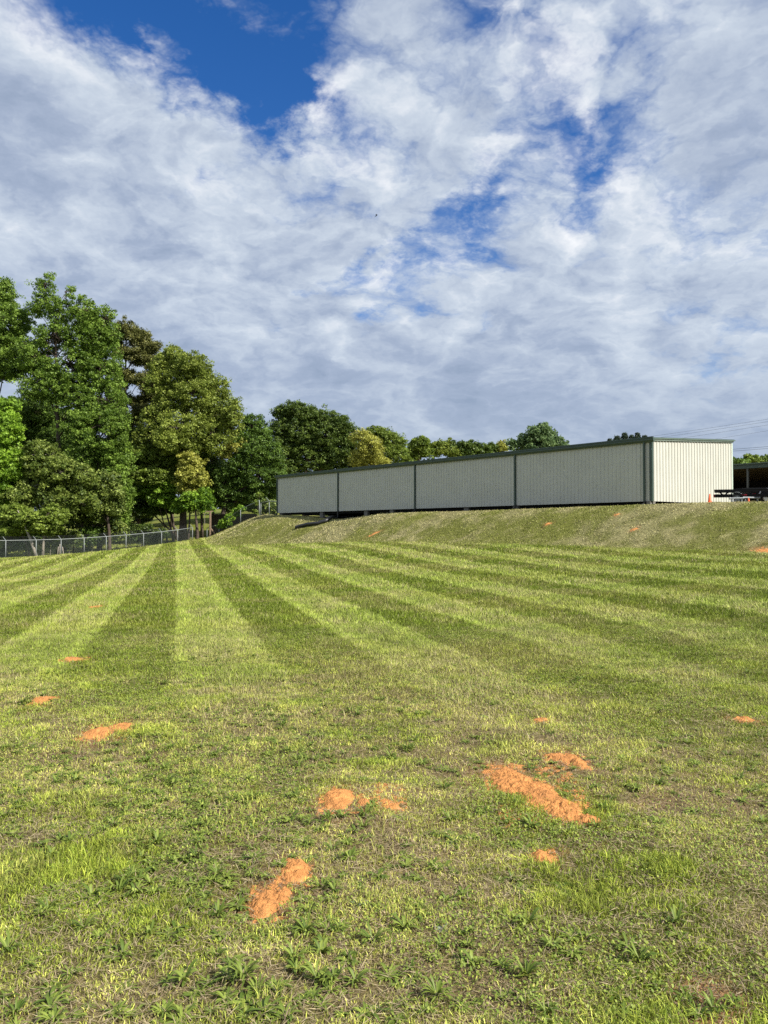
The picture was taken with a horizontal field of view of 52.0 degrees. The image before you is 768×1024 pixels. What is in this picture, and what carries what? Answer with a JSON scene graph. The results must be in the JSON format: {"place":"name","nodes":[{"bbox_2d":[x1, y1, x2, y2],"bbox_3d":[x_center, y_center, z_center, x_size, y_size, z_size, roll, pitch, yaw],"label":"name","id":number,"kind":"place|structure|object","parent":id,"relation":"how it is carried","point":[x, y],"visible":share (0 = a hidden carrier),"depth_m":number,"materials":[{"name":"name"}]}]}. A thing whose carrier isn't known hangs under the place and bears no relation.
{"place":"outdoors","nodes":[
{"label":"outdoors","id":0,"kind":"place"},
{"bbox_2d":[0,501,767,1023],"bbox_3d":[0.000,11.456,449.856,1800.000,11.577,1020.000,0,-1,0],"label":"ground","id":1,"kind":"structure","parent":0,"point":[486,535],"depth_m":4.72,"materials":[{"name":"green plant"}]},
{"bbox_2d":[0,532,19,556],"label":"shrub","id":2,"kind":"object","parent":1,"relation":"on","point":[9,545],"visible":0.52,"depth_m":78.01,"materials":[{"name":"green plant"}]},
{"bbox_2d":[0,395,27,556],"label":"maple tree","id":3,"kind":"object","parent":1,"relation":"on","point":[12,428],"visible":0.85,"depth_m":78.66,"materials":[{"name":"green plant"}]},
{"bbox_2d":[0,276,40,391],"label":"tulip tree","id":4,"kind":"object","parent":1,"relation":"on","point":[12,315],"visible":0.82,"depth_m":89.34,"materials":[{"name":"green plant"}]},
{"bbox_2d":[12,533,41,555],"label":"shrub","id":5,"kind":"object","parent":1,"relation":"on","point":[16,543],"visible":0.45,"depth_m":78.12,"materials":[{"name":"green plant"}]},
{"bbox_2d":[0,502,72,555],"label":"maple tree","id":6,"kind":"object","parent":1,"relation":"on","point":[47,521],"visible":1,"depth_m":75.51,"materials":[{"name":"green plant"}]},
{"bbox_2d":[28,696,58,705],"bbox_3d":[-3.162,1.744,7.295,0.262,0.062,0.354,0,-1,0],"label":"clay mound","id":7,"kind":"object","parent":1,"relation":"on","point":[42,699],"visible":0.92,"depth_m":7.26,"materials":[{"name":"orange soil"}]},
{"bbox_2d":[29,977,67,997],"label":"broadleaf weed","id":8,"kind":"object","parent":1,"relation":"on","point":[47,983],"visible":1,"depth_m":2.76,"materials":[{"name":"green plant"}]},
{"bbox_2d":[33,893,64,910],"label":"broadleaf weed","id":9,"kind":"object","parent":1,"relation":"on","point":[44,904],"visible":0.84,"depth_m":3.28,"materials":[{"name":"green plant"}]},
{"bbox_2d":[30,994,70,1014],"bbox_3d":[-1.114,1.650,2.635,0.129,0.028,0.126,1,-1,-23],"label":"broadleaf weed","id":10,"kind":"object","parent":1,"relation":"on","point":[49,1002],"visible":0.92,"depth_m":2.65,"materials":[{"name":"green plant"}]},
{"bbox_2d":[0,438,101,555],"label":"hackberry tree","id":11,"kind":"object","parent":1,"relation":"on","point":[55,477],"visible":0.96,"depth_m":78.33,"materials":[{"name":"green plant"}]},
{"bbox_2d":[29,984,72,1005],"bbox_3d":[-1.125,1.653,2.692,0.134,0.028,0.122,0,-1,9],"label":"broadleaf weed","id":12,"kind":"object","parent":1,"relation":"on","point":[53,994],"visible":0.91,"depth_m":2.70,"materials":[{"name":"green plant"}]},
{"bbox_2d":[36,524,65,552],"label":"shrub","id":13,"kind":"object","parent":1,"relation":"on","point":[58,533],"visible":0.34,"depth_m":80.20,"materials":[{"name":"green plant"}]},
{"bbox_2d":[35,1004,67,1023],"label":"broadleaf weed","id":14,"kind":"object","parent":1,"relation":"on","point":[46,1016],"visible":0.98,"depth_m":2.55,"materials":[{"name":"green plant"}]},
{"bbox_2d":[25,404,85,507],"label":"woodland tree","id":15,"kind":"object","parent":1,"relation":"on","point":[62,416],"visible":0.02,"depth_m":99.77,"materials":[{"name":"green plant"}]},
{"bbox_2d":[5,271,131,550],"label":"tulip tree","id":16,"kind":"object","parent":1,"relation":"on","point":[58,384],"visible":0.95,"depth_m":87.59,"materials":[{"name":"green plant"}]},
{"bbox_2d":[56,529,83,553],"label":"shrub","id":17,"kind":"object","parent":1,"relation":"on","point":[67,535],"visible":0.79,"depth_m":81.31,"materials":[{"name":"green plant"}]},
{"bbox_2d":[11,360,135,471],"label":"holly tree","id":18,"kind":"object","parent":1,"relation":"on","point":[30,408],"visible":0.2,"depth_m":96.99,"materials":[{"name":"green plant"}]},
{"bbox_2d":[68,912,101,930],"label":"broadleaf weed","id":19,"kind":"object","parent":1,"relation":"on","point":[89,919],"visible":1,"depth_m":3.16,"materials":[{"name":"green plant"}]},
{"bbox_2d":[68,486,104,552],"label":"ivy covered tree","id":20,"kind":"object","parent":1,"relation":"on","point":[84,519],"visible":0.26,"depth_m":83.04,"materials":[{"name":"green plant"}]},
{"bbox_2d":[79,525,104,551],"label":"shrub","id":21,"kind":"object","parent":1,"relation":"on","point":[94,530],"visible":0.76,"depth_m":82.73,"materials":[{"name":"green plant"}]},
{"bbox_2d":[0,525,192,557],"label":"chain link fence","id":22,"kind":"object","parent":1,"relation":"on","point":[95,537],"visible":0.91,"depth_m":77.06,"materials":[{"name":"grey metal"}]},
{"bbox_2d":[51,402,142,550],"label":"sweetgum tree","id":23,"kind":"object","parent":1,"relation":"on","point":[112,453],"visible":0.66,"depth_m":84.96,"materials":[{"name":"green plant"}]},
{"bbox_2d":[73,721,133,741],"bbox_3d":[-2.163,1.711,6.198,0.416,0.059,0.583,0,-1,0],"label":"clay mound","id":24,"kind":"object","parent":1,"relation":"on","point":[94,733],"visible":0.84,"depth_m":6.09,"materials":[{"name":"orange soil"}]},
{"bbox_2d":[87,468,128,550],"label":"ivy covered tree","id":25,"kind":"object","parent":1,"relation":"on","point":[113,510],"visible":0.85,"depth_m":82.00,"materials":[{"name":"green plant"}]},
{"bbox_2d":[98,1002,126,1018],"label":"broadleaf weed","id":26,"kind":"object","parent":1,"relation":"on","point":[118,1006],"visible":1,"depth_m":2.62,"materials":[{"name":"green plant"}]},
{"bbox_2d":[100,518,130,549],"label":"shrub","id":27,"kind":"object","parent":1,"relation":"on","point":[121,529],"visible":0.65,"depth_m":83.37,"materials":[{"name":"green plant"}]},
{"bbox_2d":[102,875,134,891],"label":"broadleaf weed","id":28,"kind":"object","parent":1,"relation":"on","point":[125,881],"visible":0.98,"depth_m":3.50,"materials":[{"name":"green plant"}]},
{"bbox_2d":[112,939,131,957],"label":"broadleaf weed","id":29,"kind":"object","parent":1,"relation":"on","point":[124,952],"visible":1,"depth_m":2.99,"materials":[{"name":"green plant"}]},
{"bbox_2d":[109,314,163,433],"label":"pine tree","id":30,"kind":"object","parent":1,"relation":"on","point":[142,353],"visible":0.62,"depth_m":95.71,"materials":[{"name":"green plant"}]},
{"bbox_2d":[126,880,150,896],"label":"broadleaf weed","id":31,"kind":"object","parent":1,"relation":"on","point":[138,886],"visible":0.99,"depth_m":3.48,"materials":[{"name":"green plant"}]},
{"bbox_2d":[128,523,154,545],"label":"shrub","id":32,"kind":"object","parent":1,"relation":"on","point":[145,528],"visible":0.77,"depth_m":85.21,"materials":[{"name":"green plant"}]},
{"bbox_2d":[127,426,169,523],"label":"woodland tree","id":33,"kind":"object","parent":1,"relation":"on","point":[144,516],"visible":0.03,"depth_m":102.46,"materials":[{"name":"green plant"}]},
{"bbox_2d":[129,442,176,542],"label":"understory tree","id":34,"kind":"object","parent":1,"relation":"on","point":[149,471],"visible":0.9,"depth_m":89.16,"materials":[{"name":"green plant"}]},
{"bbox_2d":[128,498,179,534],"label":"understory tree","id":35,"kind":"object","parent":1,"relation":"on","point":[142,506],"visible":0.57,"depth_m":92.12,"materials":[{"name":"green plant"}]},
{"bbox_2d":[132,480,178,541],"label":"understory tree","id":36,"kind":"object","parent":1,"relation":"on","point":[152,493],"visible":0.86,"depth_m":89.53,"materials":[{"name":"green plant"}]},
{"bbox_2d":[145,826,172,843],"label":"broadleaf weed","id":37,"kind":"object","parent":1,"relation":"on","point":[159,837],"visible":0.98,"depth_m":4.02,"materials":[{"name":"green plant"}]},
{"bbox_2d":[148,527,170,544],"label":"shrub","id":38,"kind":"object","parent":1,"relation":"on","point":[157,530],"visible":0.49,"depth_m":86.47,"materials":[{"name":"green plant"}]},
{"bbox_2d":[149,999,174,1021],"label":"broadleaf weed","id":39,"kind":"object","parent":1,"relation":"on","point":[162,1012],"visible":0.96,"depth_m":2.63,"materials":[{"name":"green plant"}]},
{"bbox_2d":[145,442,182,539],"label":"understory tree","id":40,"kind":"object","parent":1,"relation":"on","point":[172,459],"visible":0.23,"depth_m":90.58,"materials":[{"name":"green plant"}]},
{"bbox_2d":[167,959,198,986],"bbox_3d":[-0.716,1.650,2.819,0.093,0.051,0.129,-1,-1,26],"label":"broadleaf weed","id":41,"kind":"object","parent":1,"relation":"on","point":[181,972],"visible":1,"depth_m":2.82,"materials":[{"name":"green plant"}]},
{"bbox_2d":[167,1003,198,1020],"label":"broadleaf weed","id":42,"kind":"object","parent":1,"relation":"on","point":[187,1008],"visible":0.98,"depth_m":2.62,"materials":[{"name":"green plant"}]},
{"bbox_2d":[164,1004,205,1023],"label":"broadleaf weed","id":43,"kind":"object","parent":1,"relation":"on","point":[180,1014],"visible":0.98,"depth_m":2.59,"materials":[{"name":"green plant"}]},
{"bbox_2d":[130,342,246,541],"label":"oak tree","id":44,"kind":"object","parent":1,"relation":"on","point":[172,379],"visible":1,"depth_m":89.39,"materials":[{"name":"green plant"}]},
{"bbox_2d":[170,450,213,539],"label":"oak tree","id":45,"kind":"object","parent":1,"relation":"on","point":[190,472],"visible":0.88,"depth_m":87.89,"materials":[{"name":"green plant"}]},
{"bbox_2d":[169,486,216,538],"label":"maple tree","id":46,"kind":"object","parent":1,"relation":"on","point":[199,500],"visible":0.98,"depth_m":87.21,"materials":[{"name":"green plant"}]},
{"bbox_2d":[199,450,223,537],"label":"maple tree","id":47,"kind":"object","parent":1,"relation":"on","point":[208,466],"visible":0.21,"depth_m":92.73,"materials":[{"name":"green plant"}]},
{"bbox_2d":[0,457,438,532],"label":"wood","id":48,"kind":"object","parent":1,"relation":"on","point":[72,526],"visible":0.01,"depth_m":105.10,"materials":[{"name":"green plant"}]},
{"bbox_2d":[205,433,246,513],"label":"oak tree","id":49,"kind":"object","parent":1,"relation":"on","point":[230,449],"visible":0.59,"depth_m":90.48,"materials":[{"name":"green plant"}]},
{"bbox_2d":[215,986,238,1007],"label":"broadleaf weed","id":50,"kind":"object","parent":1,"relation":"on","point":[221,997],"visible":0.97,"depth_m":2.70,"materials":[{"name":"green plant"}]},
{"bbox_2d":[215,504,246,528],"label":"vine","id":51,"kind":"object","parent":1,"relation":"on","point":[222,523],"visible":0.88,"depth_m":83.88,"materials":[{"name":"green plant"}]},
{"bbox_2d":[207,500,259,534],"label":"chain link fence","id":52,"kind":"object","parent":1,"relation":"on","point":[237,516],"visible":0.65,"depth_m":79.99,"materials":[{"name":"grey metal"}]},
{"bbox_2d":[211,513,256,534],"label":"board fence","id":53,"kind":"object","parent":1,"relation":"on","point":[215,518],"visible":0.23,"depth_m":91.08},
{"bbox_2d":[226,898,249,911],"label":"broadleaf weed","id":54,"kind":"object","parent":1,"relation":"on","point":[240,906],"visible":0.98,"depth_m":3.36,"materials":[{"name":"green plant"}]},
{"bbox_2d":[219,958,262,987],"bbox_3d":[-0.503,1.623,2.794,0.143,0.063,0.160,0,-1,12],"label":"broadleaf weed","id":55,"kind":"object","parent":1,"relation":"on","point":[248,969],"visible":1,"depth_m":2.80,"materials":[{"name":"green plant"}]},
{"bbox_2d":[225,990,259,1011],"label":"broadleaf weed","id":56,"kind":"object","parent":1,"relation":"on","point":[243,1002],"visible":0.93,"depth_m":2.65,"materials":[{"name":"green plant"}]},
{"bbox_2d":[234,1006,258,1023],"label":"broadleaf weed","id":57,"kind":"object","parent":1,"relation":"on","point":[241,1014],"visible":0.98,"depth_m":2.58,"materials":[{"name":"green plant"}]},
{"bbox_2d":[208,413,286,513],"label":"water oak tree","id":58,"kind":"object","parent":1,"relation":"on","point":[260,456],"visible":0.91,"depth_m":90.94,"materials":[{"name":"green plant"}]},
{"bbox_2d":[241,973,270,999],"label":"broadleaf weed","id":59,"kind":"object","parent":1,"relation":"on","point":[253,981],"visible":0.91,"depth_m":2.74,"materials":[{"name":"green plant"}]},
{"bbox_2d":[243,995,287,1022],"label":"broadleaf weed","id":60,"kind":"object","parent":1,"relation":"on","point":[265,1002],"visible":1,"depth_m":2.61,"materials":[{"name":"green plant"}]},
{"bbox_2d":[258,497,275,514],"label":"shrub","id":61,"kind":"object","parent":1,"relation":"on","point":[267,508],"visible":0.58,"depth_m":77.47,"materials":[{"name":"green plant"}]},
{"bbox_2d":[245,884,291,923],"bbox_3d":[-0.495,1.681,3.400,0.204,0.046,0.329,0,-1,0],"label":"clay mound","id":62,"kind":"object","parent":1,"relation":"on","point":[266,901],"visible":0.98,"depth_m":3.38,"materials":[{"name":"orange soil"}]},
{"bbox_2d":[269,1000,301,1023],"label":"broadleaf weed","id":63,"kind":"object","parent":1,"relation":"on","point":[291,1011],"visible":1,"depth_m":2.58,"materials":[{"name":"green plant"}]},
{"bbox_2d":[273,856,315,889],"bbox_3d":[-0.420,1.682,3.700,0.173,0.046,0.343,0,-1,0],"label":"clay mound","id":64,"kind":"object","parent":1,"relation":"on","point":[292,870],"visible":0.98,"depth_m":3.66,"materials":[{"name":"orange soil"}]},
{"bbox_2d":[283,954,312,974],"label":"broadleaf weed","id":65,"kind":"object","parent":1,"relation":"on","point":[294,964],"visible":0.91,"depth_m":2.88,"materials":[{"name":"green plant"}]},
{"bbox_2d":[291,911,323,936],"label":"broadleaf weed","id":66,"kind":"object","parent":1,"relation":"on","point":[303,924],"visible":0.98,"depth_m":3.13,"materials":[{"name":"green plant"}]},
{"bbox_2d":[263,399,360,515],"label":"water oak tree","id":67,"kind":"object","parent":1,"relation":"on","point":[318,439],"visible":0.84,"depth_m":101.11,"materials":[{"name":"green plant"}]},
{"bbox_2d":[298,959,332,985],"bbox_3d":[-0.237,1.637,2.812,0.141,0.057,0.112,-1,-2,36],"label":"broadleaf weed","id":68,"kind":"object","parent":1,"relation":"on","point":[309,968],"visible":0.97,"depth_m":2.81,"materials":[{"name":"green plant"}]},
{"bbox_2d":[309,934,333,953],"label":"broadleaf weed","id":69,"kind":"object","parent":1,"relation":"on","point":[324,943],"visible":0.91,"depth_m":3.00,"materials":[{"name":"green plant"}]},
{"bbox_2d":[306,875,337,890],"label":"broadleaf weed","id":70,"kind":"object","parent":1,"relation":"on","point":[323,883],"visible":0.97,"depth_m":3.53,"materials":[{"name":"green plant"}]},
{"bbox_2d":[295,515,360,528],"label":"drain pipe","id":71,"kind":"object","parent":1,"relation":"on","point":[327,519],"visible":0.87,"depth_m":57.38,"materials":[{"name":"black plastic"}]},
{"bbox_2d":[318,965,348,984],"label":"broadleaf weed","id":72,"kind":"object","parent":1,"relation":"on","point":[337,972],"visible":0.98,"depth_m":2.79,"materials":[{"name":"green plant"}]},
{"bbox_2d":[339,967,370,987],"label":"broadleaf weed","id":73,"kind":"object","parent":1,"relation":"on","point":[358,979],"visible":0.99,"depth_m":2.79,"materials":[{"name":"green plant"}]},
{"bbox_2d":[315,782,407,817],"bbox_3d":[-0.124,1.682,4.649,0.516,0.067,0.541,0,-1,0],"label":"clay mound","id":74,"kind":"object","parent":1,"relation":"on","point":[337,799],"visible":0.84,"depth_m":4.56,"materials":[{"name":"orange soil"}]},
{"bbox_2d":[347,427,392,466],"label":"oak tree","id":75,"kind":"object","parent":1,"relation":"on","point":[369,446],"visible":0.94,"depth_m":97.22,"materials":[{"name":"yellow plant"}]},
{"bbox_2d":[356,922,391,944],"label":"broadleaf weed","id":76,"kind":"object","parent":1,"relation":"on","point":[376,936],"visible":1,"depth_m":3.07,"materials":[{"name":"green plant"}]},
{"bbox_2d":[0,639,767,1023],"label":"weeds","id":77,"kind":"object","parent":1,"relation":"on","point":[214,911],"visible":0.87,"depth_m":3.84,"materials":[{"name":"green plant"}]},
{"bbox_2d":[366,425,412,462],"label":"hickory tree","id":78,"kind":"object","parent":1,"relation":"on","point":[395,444],"visible":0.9,"depth_m":105.57,"materials":[{"name":"green plant"}]},
{"bbox_2d":[388,913,422,930],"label":"broadleaf weed","id":79,"kind":"object","parent":1,"relation":"on","point":[401,923],"visible":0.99,"depth_m":3.17,"materials":[{"name":"green plant"}]},
{"bbox_2d":[407,435,435,460],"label":"broadleaf tree","id":80,"kind":"object","parent":1,"relation":"on","point":[420,446],"visible":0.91,"depth_m":111.72,"materials":[{"name":"green plant"}]},
{"bbox_2d":[418,973,455,1003],"bbox_3d":[0.177,1.639,2.712,0.136,0.052,0.122,0,-1,-10],"label":"broadleaf weed","id":81,"kind":"object","parent":1,"relation":"on","point":[439,985],"visible":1,"depth_m":2.71,"materials":[{"name":"green plant"}]},
{"bbox_2d":[430,437,461,457],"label":"broadleaf tree","id":82,"kind":"object","parent":1,"relation":"on","point":[442,447],"visible":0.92,"depth_m":112.85,"materials":[{"name":"green plant"}]},
{"bbox_2d":[450,439,485,455],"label":"broadleaf tree","id":83,"kind":"object","parent":1,"relation":"on","point":[469,447],"visible":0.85,"depth_m":112.88,"materials":[{"name":"green plant"}]},
{"bbox_2d":[481,441,498,453],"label":"broadleaf tree","id":84,"kind":"object","parent":1,"relation":"on","point":[489,447],"visible":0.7,"depth_m":114.60,"materials":[{"name":"green plant"}]},
{"bbox_2d":[274,436,735,518],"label":"metal building","id":85,"kind":"structure","parent":1,"relation":"on","point":[647,470],"depth_m":44.09,"materials":[{"name":"beige metal"}]},
{"bbox_2d":[507,954,543,977],"bbox_3d":[0.512,1.647,2.861,0.149,0.060,0.118,0,-1,-4],"label":"broadleaf weed","id":86,"kind":"object","parent":1,"relation":"on","point":[529,967],"visible":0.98,"depth_m":2.85,"materials":[{"name":"green plant"}]},
{"bbox_2d":[513,907,540,927],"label":"broadleaf weed","id":87,"kind":"object","parent":1,"relation":"on","point":[533,916],"visible":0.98,"depth_m":3.19,"materials":[{"name":"green plant"}]},
{"bbox_2d":[505,421,569,450],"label":"silver maple tree","id":88,"kind":"object","parent":1,"relation":"on","point":[541,435],"visible":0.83,"depth_m":75.57,"materials":[{"name":"green plant"}]},
{"bbox_2d":[528,848,558,867],"bbox_3d":[0.774,1.686,3.840,0.155,0.042,0.236,0,-1,0],"label":"clay mound","id":89,"kind":"object","parent":1,"relation":"on","point":[541,853],"visible":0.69,"depth_m":3.85,"materials":[{"name":"orange soil"}]},
{"bbox_2d":[481,763,611,828],"bbox_3d":[0.931,1.700,4.792,0.592,0.074,1.145,0,-1,0],"label":"clay mound","id":90,"kind":"object","parent":1,"relation":"on","point":[506,778],"visible":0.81,"depth_m":4.75,"materials":[{"name":"orange soil"}]},
{"bbox_2d":[538,933,566,948],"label":"broadleaf weed","id":91,"kind":"object","parent":1,"relation":"on","point":[548,943],"visible":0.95,"depth_m":3.02,"materials":[{"name":"green plant"}]},
{"bbox_2d":[539,750,595,772],"bbox_3d":[1.261,1.704,5.423,0.301,0.054,0.451,0,-1,0],"label":"clay mound","id":92,"kind":"object","parent":1,"relation":"on","point":[568,758],"visible":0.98,"depth_m":5.40,"materials":[{"name":"orange soil"}]},
{"bbox_2d":[552,945,588,961],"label":"broadleaf weed","id":93,"kind":"object","parent":1,"relation":"on","point":[576,953],"visible":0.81,"depth_m":2.96,"materials":[{"name":"green plant"}]},
{"bbox_2d":[558,927,584,941],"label":"broadleaf weed","id":94,"kind":"object","parent":1,"relation":"on","point":[566,934],"visible":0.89,"depth_m":3.08,"materials":[{"name":"green plant"}]},
{"bbox_2d":[600,953,630,973],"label":"broadleaf weed","id":95,"kind":"object","parent":1,"relation":"on","point":[611,957],"visible":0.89,"depth_m":2.90,"materials":[{"name":"green plant"}]},
{"bbox_2d":[612,932,642,954],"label":"broadleaf weed","id":96,"kind":"object","parent":1,"relation":"on","point":[626,942],"visible":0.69,"depth_m":3.01,"materials":[{"name":"green plant"}]},
{"bbox_2d":[619,940,660,966],"bbox_3d":[0.949,1.637,2.930,0.156,0.056,0.124,-1,-1,21],"label":"broadleaf weed","id":97,"kind":"object","parent":1,"relation":"on","point":[642,952],"visible":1,"depth_m":2.92,"materials":[{"name":"green plant"}]},
{"bbox_2d":[659,903,691,924],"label":"broadleaf weed","id":98,"kind":"object","parent":1,"relation":"on","point":[677,915],"visible":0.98,"depth_m":3.20,"materials":[{"name":"green plant"}]},
{"bbox_2d":[665,925,689,939],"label":"broadleaf weed","id":99,"kind":"object","parent":1,"relation":"on","point":[676,934],"visible":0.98,"depth_m":3.10,"materials":[{"name":"green plant"}]},
{"bbox_2d":[713,488,767,501],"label":"trailer","id":100,"kind":"object","parent":1,"relation":"on","point":[736,493],"visible":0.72,"depth_m":36.66,"materials":[{"name":"black paint"}]},
{"bbox_2d":[733,462,767,501],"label":"open shed","id":101,"kind":"structure","parent":1,"relation":"on","point":[750,475],"depth_m":58.41,"materials":[{"name":"green metal"}]},
{"bbox_2d":[743,453,763,462],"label":"broadleaf tree","id":102,"kind":"object","parent":1,"relation":"on","point":[755,458],"visible":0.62,"depth_m":96.73,"materials":[{"name":"green plant"}]},
{"bbox_2d":[0,0,767,508],"label":"sky","id":103,"kind":"structure","parent":0,"point":[569,198],"materials":[{"name":"white"}]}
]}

